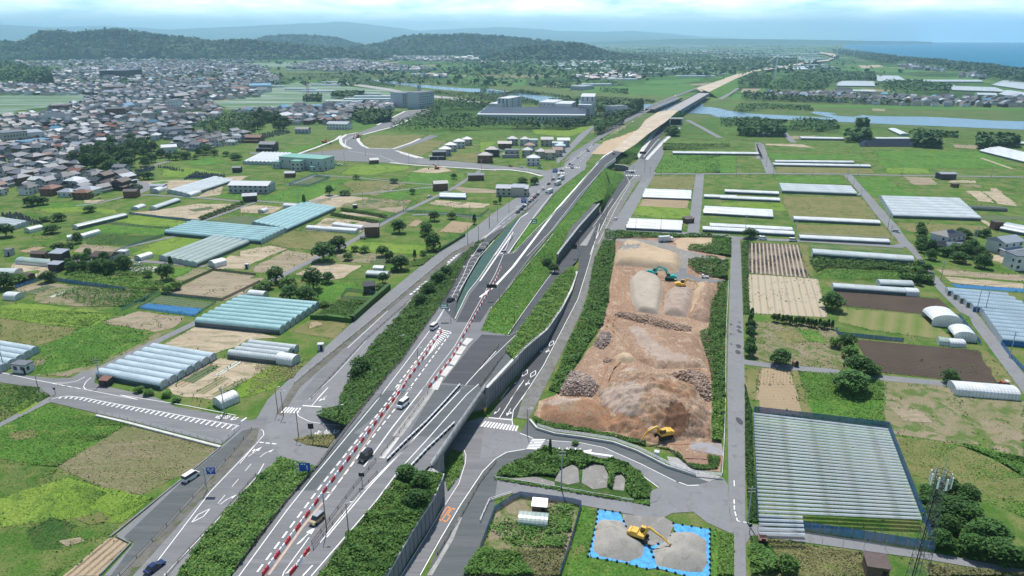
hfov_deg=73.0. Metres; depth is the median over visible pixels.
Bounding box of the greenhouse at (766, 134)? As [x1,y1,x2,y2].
[754,132,781,135]
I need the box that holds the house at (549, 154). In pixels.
[544,149,554,159]
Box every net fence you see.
[15,277,124,290]
[104,221,171,228]
[114,233,163,251]
[120,289,159,310]
[129,212,196,220]
[137,292,216,316]
[160,280,259,299]
[177,268,255,285]
[184,176,223,179]
[289,174,329,186]
[341,288,374,300]
[379,208,488,222]
[480,491,581,571]
[836,327,903,341]
[959,313,981,344]
[1001,340,1023,370]
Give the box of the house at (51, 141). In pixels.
[44,140,59,143]
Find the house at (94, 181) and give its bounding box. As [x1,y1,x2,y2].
[88,176,104,185]
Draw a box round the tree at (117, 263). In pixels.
[109,259,119,269]
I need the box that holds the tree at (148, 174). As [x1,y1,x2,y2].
[140,171,153,178]
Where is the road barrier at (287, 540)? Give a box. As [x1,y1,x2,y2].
[284,536,290,545]
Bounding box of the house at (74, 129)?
[62,126,78,131]
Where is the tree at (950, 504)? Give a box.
[935,495,964,517]
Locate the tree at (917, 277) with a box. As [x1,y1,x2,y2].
[913,274,923,282]
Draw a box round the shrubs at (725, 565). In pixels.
[717,531,733,575]
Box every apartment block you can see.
[390,91,411,107]
[407,90,433,108]
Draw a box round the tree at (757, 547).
[747,543,766,555]
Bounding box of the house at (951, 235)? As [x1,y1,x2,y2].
[929,229,967,241]
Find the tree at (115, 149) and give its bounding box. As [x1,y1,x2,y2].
[110,146,120,154]
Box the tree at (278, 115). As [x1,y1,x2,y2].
[272,113,280,119]
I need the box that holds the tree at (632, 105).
[628,101,635,113]
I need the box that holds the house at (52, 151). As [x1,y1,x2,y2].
[41,150,56,152]
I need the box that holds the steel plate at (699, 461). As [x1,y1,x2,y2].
[686,459,707,464]
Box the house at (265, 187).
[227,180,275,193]
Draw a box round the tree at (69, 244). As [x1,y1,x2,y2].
[65,242,73,247]
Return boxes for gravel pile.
[593,519,643,560]
[653,532,706,571]
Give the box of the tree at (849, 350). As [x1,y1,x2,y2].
[840,345,859,355]
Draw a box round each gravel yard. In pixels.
[511,477,554,485]
[555,465,578,484]
[582,464,608,488]
[608,238,723,272]
[612,474,624,490]
[623,514,673,544]
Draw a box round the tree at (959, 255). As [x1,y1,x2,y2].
[948,251,970,262]
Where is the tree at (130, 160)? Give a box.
[117,156,136,164]
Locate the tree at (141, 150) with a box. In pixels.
[138,147,147,155]
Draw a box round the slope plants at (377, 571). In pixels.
[317,470,442,575]
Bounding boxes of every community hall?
[272,160,280,167]
[278,153,334,170]
[290,159,305,170]
[308,165,328,171]
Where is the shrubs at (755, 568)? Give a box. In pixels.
[749,535,781,574]
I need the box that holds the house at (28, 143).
[23,141,39,146]
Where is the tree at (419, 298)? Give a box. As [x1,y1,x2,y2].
[414,293,426,304]
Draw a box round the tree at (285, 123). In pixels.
[281,120,288,126]
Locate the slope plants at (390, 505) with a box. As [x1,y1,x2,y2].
[319,471,442,575]
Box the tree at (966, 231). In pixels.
[961,230,970,236]
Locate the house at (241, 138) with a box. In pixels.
[232,135,244,142]
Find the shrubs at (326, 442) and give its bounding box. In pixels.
[294,434,336,446]
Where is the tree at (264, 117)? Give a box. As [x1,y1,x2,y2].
[258,115,268,121]
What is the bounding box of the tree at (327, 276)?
[322,271,334,282]
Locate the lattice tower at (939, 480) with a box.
[905,458,953,575]
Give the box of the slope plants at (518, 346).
[506,265,575,358]
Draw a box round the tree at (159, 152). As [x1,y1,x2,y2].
[155,148,164,157]
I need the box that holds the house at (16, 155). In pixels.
[6,152,27,160]
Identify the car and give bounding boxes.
[143,559,165,574]
[446,297,454,301]
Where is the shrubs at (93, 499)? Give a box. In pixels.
[0,466,152,575]
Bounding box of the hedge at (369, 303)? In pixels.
[350,284,390,320]
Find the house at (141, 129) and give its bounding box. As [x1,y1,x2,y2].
[133,127,148,132]
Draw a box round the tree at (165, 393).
[160,391,171,397]
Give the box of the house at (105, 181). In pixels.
[99,179,114,183]
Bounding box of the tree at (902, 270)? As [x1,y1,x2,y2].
[898,268,909,276]
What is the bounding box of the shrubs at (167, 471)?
[62,426,210,494]
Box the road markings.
[1,118,746,575]
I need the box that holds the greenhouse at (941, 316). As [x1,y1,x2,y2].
[921,306,962,326]
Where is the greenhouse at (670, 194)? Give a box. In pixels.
[642,188,691,200]
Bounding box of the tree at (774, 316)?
[770,313,778,320]
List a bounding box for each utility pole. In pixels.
[218,386,224,412]
[561,450,565,488]
[747,487,755,522]
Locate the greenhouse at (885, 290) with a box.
[831,283,905,295]
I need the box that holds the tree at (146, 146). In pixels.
[140,143,150,152]
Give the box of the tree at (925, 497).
[919,488,948,504]
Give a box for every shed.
[3,248,14,255]
[10,359,34,373]
[23,272,35,280]
[28,250,49,258]
[46,260,64,271]
[48,248,71,264]
[117,249,129,256]
[122,189,140,197]
[149,184,167,189]
[161,144,177,153]
[232,166,242,172]
[284,171,295,177]
[317,342,324,350]
[362,280,375,293]
[363,223,379,236]
[368,158,378,163]
[432,180,448,190]
[467,173,483,180]
[496,184,529,196]
[511,184,525,196]
[531,497,547,512]
[668,118,682,124]
[682,215,694,223]
[757,534,767,544]
[792,361,798,366]
[861,551,891,575]
[935,172,956,179]
[950,183,958,187]
[989,220,1004,229]
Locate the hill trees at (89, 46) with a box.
[0,27,304,59]
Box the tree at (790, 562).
[777,553,800,575]
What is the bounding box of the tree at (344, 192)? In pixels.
[339,190,350,193]
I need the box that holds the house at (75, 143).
[70,141,83,144]
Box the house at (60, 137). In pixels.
[49,136,63,139]
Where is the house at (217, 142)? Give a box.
[209,138,223,146]
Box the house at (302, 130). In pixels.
[295,127,310,133]
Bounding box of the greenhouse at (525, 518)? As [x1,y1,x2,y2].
[517,510,548,528]
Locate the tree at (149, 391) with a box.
[142,388,154,394]
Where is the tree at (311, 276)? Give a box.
[300,267,323,289]
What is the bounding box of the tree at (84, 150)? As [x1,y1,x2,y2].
[81,147,91,154]
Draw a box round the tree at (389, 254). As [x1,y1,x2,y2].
[384,250,393,260]
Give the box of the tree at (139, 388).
[133,386,145,392]
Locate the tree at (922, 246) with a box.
[917,243,927,251]
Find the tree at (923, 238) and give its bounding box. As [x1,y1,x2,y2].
[916,237,928,244]
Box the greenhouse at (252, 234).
[164,220,285,243]
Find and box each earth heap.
[540,397,607,430]
[595,370,711,442]
[613,239,679,271]
[614,368,639,377]
[615,352,635,362]
[616,326,706,368]
[630,270,662,314]
[663,286,692,316]
[688,281,716,322]
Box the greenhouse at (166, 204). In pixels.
[149,198,180,209]
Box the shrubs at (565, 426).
[533,415,645,444]
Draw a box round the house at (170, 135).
[164,131,180,139]
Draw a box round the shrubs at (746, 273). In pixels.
[741,240,749,313]
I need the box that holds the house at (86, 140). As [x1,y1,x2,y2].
[79,139,95,142]
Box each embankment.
[181,466,313,575]
[318,241,482,424]
[335,481,435,575]
[481,229,569,334]
[506,271,573,357]
[512,167,592,251]
[553,168,608,231]
[601,168,621,207]
[613,111,665,150]
[623,110,686,155]
[710,74,751,97]
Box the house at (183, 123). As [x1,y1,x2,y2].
[176,121,188,125]
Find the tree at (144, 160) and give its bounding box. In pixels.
[138,156,150,165]
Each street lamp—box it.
[322,492,329,531]
[345,501,352,532]
[527,408,532,434]
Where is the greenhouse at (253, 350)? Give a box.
[227,339,298,363]
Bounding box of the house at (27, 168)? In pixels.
[19,167,35,169]
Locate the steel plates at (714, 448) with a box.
[690,442,722,455]
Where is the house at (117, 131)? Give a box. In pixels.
[111,129,123,133]
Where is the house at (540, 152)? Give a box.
[535,148,544,157]
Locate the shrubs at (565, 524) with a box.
[489,502,573,547]
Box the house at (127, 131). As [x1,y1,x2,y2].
[122,129,131,133]
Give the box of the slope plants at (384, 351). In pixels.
[321,246,474,419]
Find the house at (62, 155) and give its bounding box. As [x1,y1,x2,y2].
[53,154,68,160]
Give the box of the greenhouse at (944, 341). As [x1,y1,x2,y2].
[936,336,949,345]
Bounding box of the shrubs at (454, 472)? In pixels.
[443,448,463,488]
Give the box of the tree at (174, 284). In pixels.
[170,281,181,288]
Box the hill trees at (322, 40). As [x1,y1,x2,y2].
[255,33,364,47]
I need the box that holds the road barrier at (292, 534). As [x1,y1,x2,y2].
[289,529,295,538]
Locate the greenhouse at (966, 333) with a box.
[947,324,977,342]
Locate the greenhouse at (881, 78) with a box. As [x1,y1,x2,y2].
[876,75,904,81]
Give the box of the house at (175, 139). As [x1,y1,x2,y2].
[170,137,185,145]
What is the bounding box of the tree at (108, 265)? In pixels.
[100,259,116,272]
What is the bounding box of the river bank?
[269,67,1023,133]
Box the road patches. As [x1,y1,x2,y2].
[730,321,742,424]
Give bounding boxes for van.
[181,469,200,482]
[357,447,373,462]
[396,396,409,408]
[429,322,438,329]
[788,237,797,241]
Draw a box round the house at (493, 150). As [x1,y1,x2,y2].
[484,146,499,156]
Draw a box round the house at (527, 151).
[521,147,532,156]
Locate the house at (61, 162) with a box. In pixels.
[49,160,68,165]
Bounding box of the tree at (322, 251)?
[310,241,335,260]
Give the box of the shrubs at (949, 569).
[928,562,1023,575]
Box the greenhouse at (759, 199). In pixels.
[720,196,779,201]
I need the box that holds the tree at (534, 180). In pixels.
[530,176,538,184]
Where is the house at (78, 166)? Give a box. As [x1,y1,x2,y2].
[66,165,85,168]
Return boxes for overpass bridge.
[316,387,485,466]
[595,155,615,167]
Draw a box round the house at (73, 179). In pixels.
[63,176,84,187]
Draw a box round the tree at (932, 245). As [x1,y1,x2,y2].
[925,239,936,249]
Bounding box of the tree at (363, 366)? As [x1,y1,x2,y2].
[347,355,370,379]
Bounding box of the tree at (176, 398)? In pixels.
[171,396,181,401]
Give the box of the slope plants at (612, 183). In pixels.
[601,169,623,206]
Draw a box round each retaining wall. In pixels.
[95,414,220,447]
[99,535,131,575]
[109,447,219,536]
[384,474,444,575]
[486,271,577,407]
[529,419,695,476]
[556,203,599,263]
[614,164,628,170]
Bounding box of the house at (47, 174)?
[38,172,56,176]
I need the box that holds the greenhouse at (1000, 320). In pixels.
[979,308,1023,346]
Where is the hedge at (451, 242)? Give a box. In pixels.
[434,233,464,252]
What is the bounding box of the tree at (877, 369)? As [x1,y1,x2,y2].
[865,364,882,374]
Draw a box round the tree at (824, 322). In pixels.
[820,320,828,328]
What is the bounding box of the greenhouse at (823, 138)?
[799,136,843,140]
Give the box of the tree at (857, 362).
[842,354,875,372]
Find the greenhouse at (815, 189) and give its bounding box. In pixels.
[778,183,856,195]
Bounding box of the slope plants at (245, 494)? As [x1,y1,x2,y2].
[177,457,314,575]
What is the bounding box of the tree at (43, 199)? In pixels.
[36,196,49,204]
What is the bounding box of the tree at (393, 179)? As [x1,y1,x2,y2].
[390,178,398,182]
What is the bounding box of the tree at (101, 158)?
[94,153,114,166]
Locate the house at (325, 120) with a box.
[322,117,332,124]
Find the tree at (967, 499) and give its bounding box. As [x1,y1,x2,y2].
[955,494,980,507]
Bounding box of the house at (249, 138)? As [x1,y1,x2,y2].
[242,134,264,142]
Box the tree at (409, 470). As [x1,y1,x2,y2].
[395,463,417,481]
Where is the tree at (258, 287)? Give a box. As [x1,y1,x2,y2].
[252,284,264,289]
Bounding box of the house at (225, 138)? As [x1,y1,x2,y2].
[218,136,232,142]
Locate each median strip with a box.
[120,428,258,575]
[276,242,474,414]
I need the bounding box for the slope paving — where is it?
[556,204,596,259]
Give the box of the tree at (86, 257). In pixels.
[79,253,90,261]
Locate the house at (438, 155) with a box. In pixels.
[429,150,445,159]
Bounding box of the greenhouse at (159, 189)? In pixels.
[150,186,167,192]
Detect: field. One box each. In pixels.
[0,94,84,114]
[0,303,114,326]
[0,318,76,344]
[0,404,123,465]
[0,477,152,527]
[8,429,36,440]
[9,400,39,413]
[11,263,55,276]
[16,283,67,293]
[20,246,45,252]
[24,285,54,293]
[27,517,73,548]
[31,359,45,365]
[33,203,95,208]
[34,207,116,213]
[34,285,132,305]
[36,289,64,295]
[37,324,143,372]
[46,333,163,376]
[59,426,216,493]
[60,537,84,545]
[63,537,127,575]
[73,244,127,252]
[75,512,111,524]
[84,200,102,202]
[86,225,165,234]
[86,234,162,245]
[102,311,183,331]
[117,215,185,227]
[126,265,156,273]
[130,237,201,254]
[134,204,243,219]
[141,180,198,190]
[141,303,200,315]
[149,295,213,308]
[152,181,167,183]
[162,168,221,176]
[164,327,276,352]
[167,358,282,399]
[168,271,263,299]
[172,268,192,276]
[174,269,207,280]
[174,363,219,386]
[183,365,220,382]
[186,157,229,165]
[190,207,212,211]
[195,377,228,394]
[198,176,247,196]
[207,255,254,268]
[211,216,258,224]
[212,379,246,395]
[213,193,242,199]
[214,81,391,109]
[216,361,240,374]
[231,60,315,67]
[236,365,300,396]
[240,205,282,213]
[240,246,285,263]
[252,250,316,272]
[259,179,361,202]
[268,231,355,249]
[278,139,332,152]
[292,320,347,338]
[296,263,360,279]
[297,177,323,183]
[305,218,377,232]
[309,194,366,207]
[309,321,322,327]
[313,143,345,151]
[313,281,356,300]
[315,198,329,203]
[335,252,393,263]
[341,165,408,174]
[341,212,379,217]
[342,198,410,209]
[343,241,425,253]
[344,181,402,195]
[353,258,372,261]
[361,135,424,147]
[369,184,404,194]
[371,259,389,263]
[379,206,404,212]
[380,186,432,199]
[398,140,445,155]
[402,172,463,184]
[407,220,421,226]
[412,167,450,172]
[429,64,578,75]
[430,200,489,207]
[439,221,472,232]
[446,152,479,162]
[455,187,495,192]
[465,76,526,85]
[479,142,494,151]
[480,74,543,77]
[533,126,591,136]
[567,508,733,575]
[573,544,585,555]
[580,86,626,93]
[626,84,695,95]
[633,200,689,218]
[639,199,688,207]
[644,78,699,84]
[650,176,694,189]
[655,155,736,172]
[720,103,1023,110]
[720,202,787,211]
[728,89,766,99]
[740,89,759,92]
[745,368,759,399]
[748,243,808,277]
[748,274,826,316]
[748,322,847,369]
[751,538,861,575]
[756,368,793,399]
[759,384,800,411]
[766,144,812,147]
[768,153,863,158]
[773,329,808,344]
[774,176,845,183]
[775,166,873,173]
[782,196,878,219]
[790,370,802,394]
[791,136,813,138]
[795,384,811,412]
[797,225,894,238]
[797,329,826,342]
[799,244,813,275]
[800,372,879,384]
[807,383,884,420]
[816,269,902,279]
[824,281,876,287]
[835,291,948,313]
[837,308,950,337]
[841,68,918,72]
[855,178,920,196]
[856,340,997,383]
[858,65,882,67]
[862,89,889,91]
[874,151,1014,168]
[876,159,934,171]
[883,381,945,392]
[883,384,980,444]
[885,168,929,173]
[892,408,931,421]
[896,222,994,233]
[896,437,1023,502]
[904,177,936,184]
[936,269,1023,280]
[945,276,1023,288]
[949,180,975,182]
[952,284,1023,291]
[953,144,977,148]
[957,396,1023,455]
[960,184,981,187]
[961,444,1019,471]
[966,191,993,202]
[979,350,1016,385]
[980,215,1023,219]
[982,188,1016,205]
[990,255,1003,262]
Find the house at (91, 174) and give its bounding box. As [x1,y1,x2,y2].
[82,171,99,178]
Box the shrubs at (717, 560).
[712,531,733,575]
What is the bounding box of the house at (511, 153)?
[502,149,518,157]
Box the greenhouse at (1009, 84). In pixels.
[991,80,1023,89]
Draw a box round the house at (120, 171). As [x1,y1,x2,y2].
[112,168,130,175]
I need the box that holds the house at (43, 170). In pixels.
[34,167,60,175]
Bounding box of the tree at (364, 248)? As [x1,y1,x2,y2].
[358,245,369,251]
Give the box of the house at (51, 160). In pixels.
[47,158,63,162]
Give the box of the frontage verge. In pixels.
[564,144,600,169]
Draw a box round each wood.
[0,45,903,85]
[0,58,53,83]
[191,109,255,132]
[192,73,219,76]
[278,73,494,86]
[302,92,322,100]
[330,89,364,96]
[347,79,394,86]
[352,106,393,122]
[390,96,540,129]
[428,90,495,100]
[479,88,539,105]
[508,89,655,102]
[526,78,572,88]
[542,111,609,127]
[549,97,579,106]
[573,76,619,83]
[594,114,624,131]
[595,97,640,116]
[599,87,628,93]
[609,51,735,65]
[720,115,787,125]
[721,57,803,70]
[734,102,813,111]
[737,121,786,135]
[738,73,772,86]
[741,90,911,103]
[765,69,876,90]
[788,117,839,131]
[831,48,1023,80]
[843,127,872,140]
[854,117,870,126]
[875,78,952,92]
[909,127,958,137]
[911,131,942,146]
[975,131,1021,146]
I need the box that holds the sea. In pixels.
[844,42,1023,67]
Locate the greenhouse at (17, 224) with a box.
[0,217,29,229]
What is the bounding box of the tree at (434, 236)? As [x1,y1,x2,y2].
[424,232,440,249]
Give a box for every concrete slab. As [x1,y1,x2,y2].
[380,437,399,458]
[392,389,434,436]
[431,377,442,389]
[440,366,452,376]
[450,354,460,364]
[456,346,465,353]
[463,338,472,344]
[487,350,518,389]
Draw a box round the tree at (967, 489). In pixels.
[955,483,981,505]
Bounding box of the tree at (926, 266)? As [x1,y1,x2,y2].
[919,263,934,270]
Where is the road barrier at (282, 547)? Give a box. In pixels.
[279,543,285,552]
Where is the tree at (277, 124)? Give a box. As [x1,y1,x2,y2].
[271,120,284,128]
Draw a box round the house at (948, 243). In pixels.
[945,242,962,247]
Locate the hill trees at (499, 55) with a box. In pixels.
[478,41,657,60]
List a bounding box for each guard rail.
[96,410,239,442]
[119,427,251,575]
[166,473,255,575]
[235,304,439,568]
[294,241,470,382]
[311,459,375,542]
[312,248,468,394]
[313,471,377,548]
[321,476,396,568]
[381,387,430,455]
[430,384,485,466]
[437,460,495,553]
[441,245,478,302]
[454,254,494,319]
[480,349,505,384]
[480,491,511,519]
[492,232,551,305]
[494,475,633,500]
[495,210,526,252]
[517,164,595,248]
[537,423,722,474]
[552,169,602,230]
[559,202,599,252]
[722,285,728,472]
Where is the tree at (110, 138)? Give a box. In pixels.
[106,135,116,142]
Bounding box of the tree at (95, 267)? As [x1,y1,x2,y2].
[85,259,101,272]
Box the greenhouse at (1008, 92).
[998,90,1023,95]
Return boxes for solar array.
[858,139,916,145]
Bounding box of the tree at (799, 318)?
[797,316,803,323]
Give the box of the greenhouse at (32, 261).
[15,257,50,266]
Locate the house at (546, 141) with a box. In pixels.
[540,137,553,145]
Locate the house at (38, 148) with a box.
[30,144,47,152]
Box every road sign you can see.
[202,467,215,489]
[295,462,310,475]
[308,423,313,435]
[358,472,363,484]
[440,303,450,319]
[487,284,499,298]
[521,198,526,202]
[531,219,536,223]
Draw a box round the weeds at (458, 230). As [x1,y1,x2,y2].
[0,118,1023,575]
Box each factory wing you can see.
[489,102,503,106]
[539,99,561,106]
[555,101,575,106]
[578,104,594,115]
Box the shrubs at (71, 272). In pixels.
[67,263,153,275]
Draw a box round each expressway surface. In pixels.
[297,391,405,490]
[408,385,482,437]
[442,332,517,385]
[456,151,620,321]
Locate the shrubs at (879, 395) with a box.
[800,371,882,399]
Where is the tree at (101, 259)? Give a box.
[92,258,107,267]
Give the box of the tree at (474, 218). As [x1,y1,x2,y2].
[472,214,476,223]
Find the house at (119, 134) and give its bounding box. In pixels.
[113,133,125,136]
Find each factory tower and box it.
[497,96,521,106]
[580,93,595,113]
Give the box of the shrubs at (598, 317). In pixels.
[549,238,614,392]
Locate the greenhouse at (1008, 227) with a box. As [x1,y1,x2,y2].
[999,222,1023,235]
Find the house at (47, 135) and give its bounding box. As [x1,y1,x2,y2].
[45,134,58,137]
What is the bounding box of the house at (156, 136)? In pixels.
[150,133,161,140]
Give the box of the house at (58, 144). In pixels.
[52,143,64,149]
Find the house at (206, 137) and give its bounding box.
[197,135,213,139]
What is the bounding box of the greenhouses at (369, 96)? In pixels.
[271,44,835,102]
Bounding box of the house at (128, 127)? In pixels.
[125,125,139,129]
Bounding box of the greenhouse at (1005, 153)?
[979,146,1023,162]
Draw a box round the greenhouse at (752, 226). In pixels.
[709,223,792,231]
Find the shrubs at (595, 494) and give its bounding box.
[494,477,649,504]
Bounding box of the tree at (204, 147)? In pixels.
[201,145,210,150]
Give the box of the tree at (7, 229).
[0,223,15,236]
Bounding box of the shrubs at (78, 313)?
[0,307,109,326]
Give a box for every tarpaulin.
[589,510,656,568]
[650,524,709,575]
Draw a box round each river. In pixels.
[357,79,702,111]
[686,107,1023,129]
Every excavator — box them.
[627,525,671,546]
[639,425,674,444]
[646,266,668,274]
[654,269,676,280]
[674,278,697,286]
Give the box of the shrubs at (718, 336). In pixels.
[700,280,726,396]
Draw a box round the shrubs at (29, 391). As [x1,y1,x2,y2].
[0,384,49,421]
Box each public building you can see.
[0,129,28,141]
[15,138,50,143]
[26,129,44,138]
[49,104,72,108]
[99,69,142,76]
[104,107,125,114]
[105,85,125,88]
[160,126,184,135]
[167,99,182,108]
[223,86,254,89]
[249,83,271,90]
[571,85,593,90]
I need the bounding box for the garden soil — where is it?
[480,497,578,575]
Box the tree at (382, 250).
[375,245,387,254]
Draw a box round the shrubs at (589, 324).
[549,239,615,391]
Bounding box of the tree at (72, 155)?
[66,150,83,160]
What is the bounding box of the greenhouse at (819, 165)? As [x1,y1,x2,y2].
[771,163,870,167]
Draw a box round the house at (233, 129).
[227,128,239,131]
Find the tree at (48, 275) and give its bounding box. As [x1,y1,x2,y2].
[37,270,57,281]
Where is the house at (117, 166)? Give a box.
[108,164,130,170]
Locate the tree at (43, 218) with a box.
[38,216,51,220]
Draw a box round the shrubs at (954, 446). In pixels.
[900,438,1023,516]
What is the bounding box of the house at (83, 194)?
[72,189,93,199]
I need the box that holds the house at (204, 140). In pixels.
[195,139,209,142]
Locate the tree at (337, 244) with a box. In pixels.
[328,235,346,250]
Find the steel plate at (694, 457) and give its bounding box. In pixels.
[685,455,706,458]
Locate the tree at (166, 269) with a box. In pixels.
[154,262,174,279]
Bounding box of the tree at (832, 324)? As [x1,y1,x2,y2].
[830,320,834,328]
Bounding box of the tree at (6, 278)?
[0,271,17,289]
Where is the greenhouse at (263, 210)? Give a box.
[258,208,268,212]
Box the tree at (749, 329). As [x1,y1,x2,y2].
[745,325,755,336]
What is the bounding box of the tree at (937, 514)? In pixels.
[920,503,947,522]
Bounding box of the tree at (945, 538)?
[927,527,955,548]
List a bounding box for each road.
[0,370,266,443]
[104,170,582,575]
[111,429,250,575]
[147,432,279,575]
[250,152,585,176]
[301,109,436,163]
[312,419,483,459]
[334,83,479,102]
[402,456,495,575]
[440,417,732,532]
[441,226,505,318]
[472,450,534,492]
[490,265,587,417]
[496,187,560,254]
[510,225,589,333]
[556,126,593,162]
[563,82,710,161]
[578,174,635,271]
[604,172,655,239]
[623,145,663,181]
[640,122,679,159]
[670,268,724,281]
[697,56,838,91]
[727,237,745,575]
[745,521,1023,575]
[820,52,838,56]
[844,175,907,244]
[884,224,1023,393]
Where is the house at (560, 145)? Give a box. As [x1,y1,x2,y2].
[554,143,565,152]
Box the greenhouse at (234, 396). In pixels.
[212,390,239,408]
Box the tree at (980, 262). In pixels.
[973,254,993,267]
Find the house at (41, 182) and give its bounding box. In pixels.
[34,175,57,187]
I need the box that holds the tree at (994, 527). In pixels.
[970,516,1015,543]
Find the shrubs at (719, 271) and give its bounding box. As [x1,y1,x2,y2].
[688,255,728,277]
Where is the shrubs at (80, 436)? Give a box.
[0,403,125,466]
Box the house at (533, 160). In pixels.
[526,155,539,165]
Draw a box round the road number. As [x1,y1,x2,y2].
[438,507,454,521]
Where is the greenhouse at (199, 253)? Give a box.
[159,234,249,266]
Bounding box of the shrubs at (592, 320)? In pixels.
[549,238,615,392]
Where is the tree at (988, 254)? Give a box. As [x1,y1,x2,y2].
[976,251,993,260]
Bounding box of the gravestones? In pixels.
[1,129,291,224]
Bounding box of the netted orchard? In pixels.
[752,406,935,550]
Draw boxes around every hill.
[0,29,304,59]
[212,40,381,59]
[263,36,347,46]
[356,34,558,55]
[503,44,619,60]
[585,39,931,43]
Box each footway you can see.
[297,136,340,153]
[339,133,353,142]
[357,138,419,148]
[362,119,410,134]
[377,109,422,124]
[390,162,490,169]
[397,150,422,157]
[427,477,496,575]
[430,484,489,575]
[480,169,541,175]
[517,176,642,418]
[520,417,707,484]
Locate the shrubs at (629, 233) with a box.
[604,229,728,238]
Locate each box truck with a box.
[545,188,552,193]
[554,180,560,185]
[658,235,673,241]
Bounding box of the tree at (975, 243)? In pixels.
[966,239,979,248]
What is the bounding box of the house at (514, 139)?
[507,136,517,144]
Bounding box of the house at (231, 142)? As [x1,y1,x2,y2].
[224,139,237,144]
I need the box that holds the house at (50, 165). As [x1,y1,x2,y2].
[39,163,58,167]
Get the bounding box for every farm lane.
[0,397,49,426]
[75,259,207,266]
[76,185,449,205]
[87,202,255,261]
[89,171,480,374]
[132,161,169,172]
[135,181,149,193]
[325,175,432,184]
[624,228,729,236]
[655,173,1023,177]
[686,120,721,137]
[687,174,703,232]
[719,88,738,98]
[731,236,903,247]
[744,360,947,385]
[755,142,763,158]
[756,144,774,172]
[784,132,796,142]
[981,158,1012,168]
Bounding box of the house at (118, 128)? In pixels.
[114,126,124,129]
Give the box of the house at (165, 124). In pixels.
[158,123,169,126]
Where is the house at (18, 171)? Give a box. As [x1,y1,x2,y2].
[7,169,33,176]
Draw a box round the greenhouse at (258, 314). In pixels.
[194,295,319,334]
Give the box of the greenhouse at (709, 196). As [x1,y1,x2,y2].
[703,194,736,198]
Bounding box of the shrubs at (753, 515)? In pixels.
[744,384,757,522]
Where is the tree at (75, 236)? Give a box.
[70,232,82,242]
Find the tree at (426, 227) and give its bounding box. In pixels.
[419,222,433,234]
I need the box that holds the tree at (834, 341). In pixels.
[829,336,841,346]
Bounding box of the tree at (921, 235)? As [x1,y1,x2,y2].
[915,234,928,240]
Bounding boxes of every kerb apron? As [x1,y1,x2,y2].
[638,126,660,157]
[645,128,679,159]
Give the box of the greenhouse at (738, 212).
[703,206,772,218]
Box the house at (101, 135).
[95,133,109,137]
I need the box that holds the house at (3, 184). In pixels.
[0,181,8,190]
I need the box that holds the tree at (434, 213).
[428,210,439,220]
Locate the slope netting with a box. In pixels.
[455,214,523,315]
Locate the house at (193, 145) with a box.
[185,141,204,150]
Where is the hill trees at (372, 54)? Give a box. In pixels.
[207,38,392,59]
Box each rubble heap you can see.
[559,369,601,395]
[593,331,612,348]
[603,357,612,362]
[613,311,691,331]
[671,368,713,401]
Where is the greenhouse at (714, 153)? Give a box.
[672,151,758,155]
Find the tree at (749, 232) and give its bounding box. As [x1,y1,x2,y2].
[742,227,758,237]
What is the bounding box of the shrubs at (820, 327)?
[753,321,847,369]
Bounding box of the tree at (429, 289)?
[420,282,436,293]
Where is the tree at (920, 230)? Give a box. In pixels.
[915,227,927,235]
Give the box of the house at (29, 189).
[17,183,39,194]
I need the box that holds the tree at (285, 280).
[278,276,297,285]
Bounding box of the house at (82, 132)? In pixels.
[74,129,89,135]
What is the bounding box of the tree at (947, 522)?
[935,513,961,539]
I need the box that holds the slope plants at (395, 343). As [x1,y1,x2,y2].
[315,239,482,423]
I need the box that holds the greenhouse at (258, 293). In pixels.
[247,290,268,296]
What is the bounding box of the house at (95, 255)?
[90,251,119,259]
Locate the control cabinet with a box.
[654,449,659,457]
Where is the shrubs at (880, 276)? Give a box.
[819,268,901,279]
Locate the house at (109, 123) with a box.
[104,122,116,124]
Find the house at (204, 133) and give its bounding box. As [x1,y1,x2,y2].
[200,132,213,135]
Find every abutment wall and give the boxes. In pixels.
[431,451,443,472]
[484,389,486,408]
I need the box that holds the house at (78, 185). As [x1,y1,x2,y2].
[72,181,91,188]
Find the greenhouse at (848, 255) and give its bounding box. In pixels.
[810,249,913,263]
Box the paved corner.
[667,456,719,481]
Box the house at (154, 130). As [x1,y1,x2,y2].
[148,129,160,133]
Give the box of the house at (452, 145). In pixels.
[444,142,456,150]
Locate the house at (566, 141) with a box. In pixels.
[557,138,569,146]
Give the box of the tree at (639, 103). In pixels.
[636,101,642,110]
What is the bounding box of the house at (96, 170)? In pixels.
[86,169,103,172]
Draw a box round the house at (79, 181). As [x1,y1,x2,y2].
[71,178,89,188]
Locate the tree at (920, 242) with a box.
[915,239,926,245]
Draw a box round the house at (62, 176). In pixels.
[54,171,77,180]
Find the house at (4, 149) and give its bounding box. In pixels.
[0,146,11,154]
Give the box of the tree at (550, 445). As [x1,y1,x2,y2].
[548,439,551,451]
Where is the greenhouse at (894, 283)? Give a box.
[875,279,913,287]
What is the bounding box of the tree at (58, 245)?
[49,242,67,249]
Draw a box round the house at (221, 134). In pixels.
[214,133,228,136]
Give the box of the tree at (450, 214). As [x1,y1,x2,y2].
[447,211,456,218]
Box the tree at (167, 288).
[161,285,172,292]
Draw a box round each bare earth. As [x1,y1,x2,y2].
[534,235,725,471]
[591,144,618,154]
[595,131,634,154]
[610,269,633,308]
[675,238,711,250]
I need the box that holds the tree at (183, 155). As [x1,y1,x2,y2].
[180,152,191,158]
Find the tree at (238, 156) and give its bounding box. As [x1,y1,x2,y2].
[231,153,242,158]
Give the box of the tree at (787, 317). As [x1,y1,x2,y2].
[784,314,789,321]
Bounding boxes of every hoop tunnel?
[800,233,886,238]
[807,245,904,253]

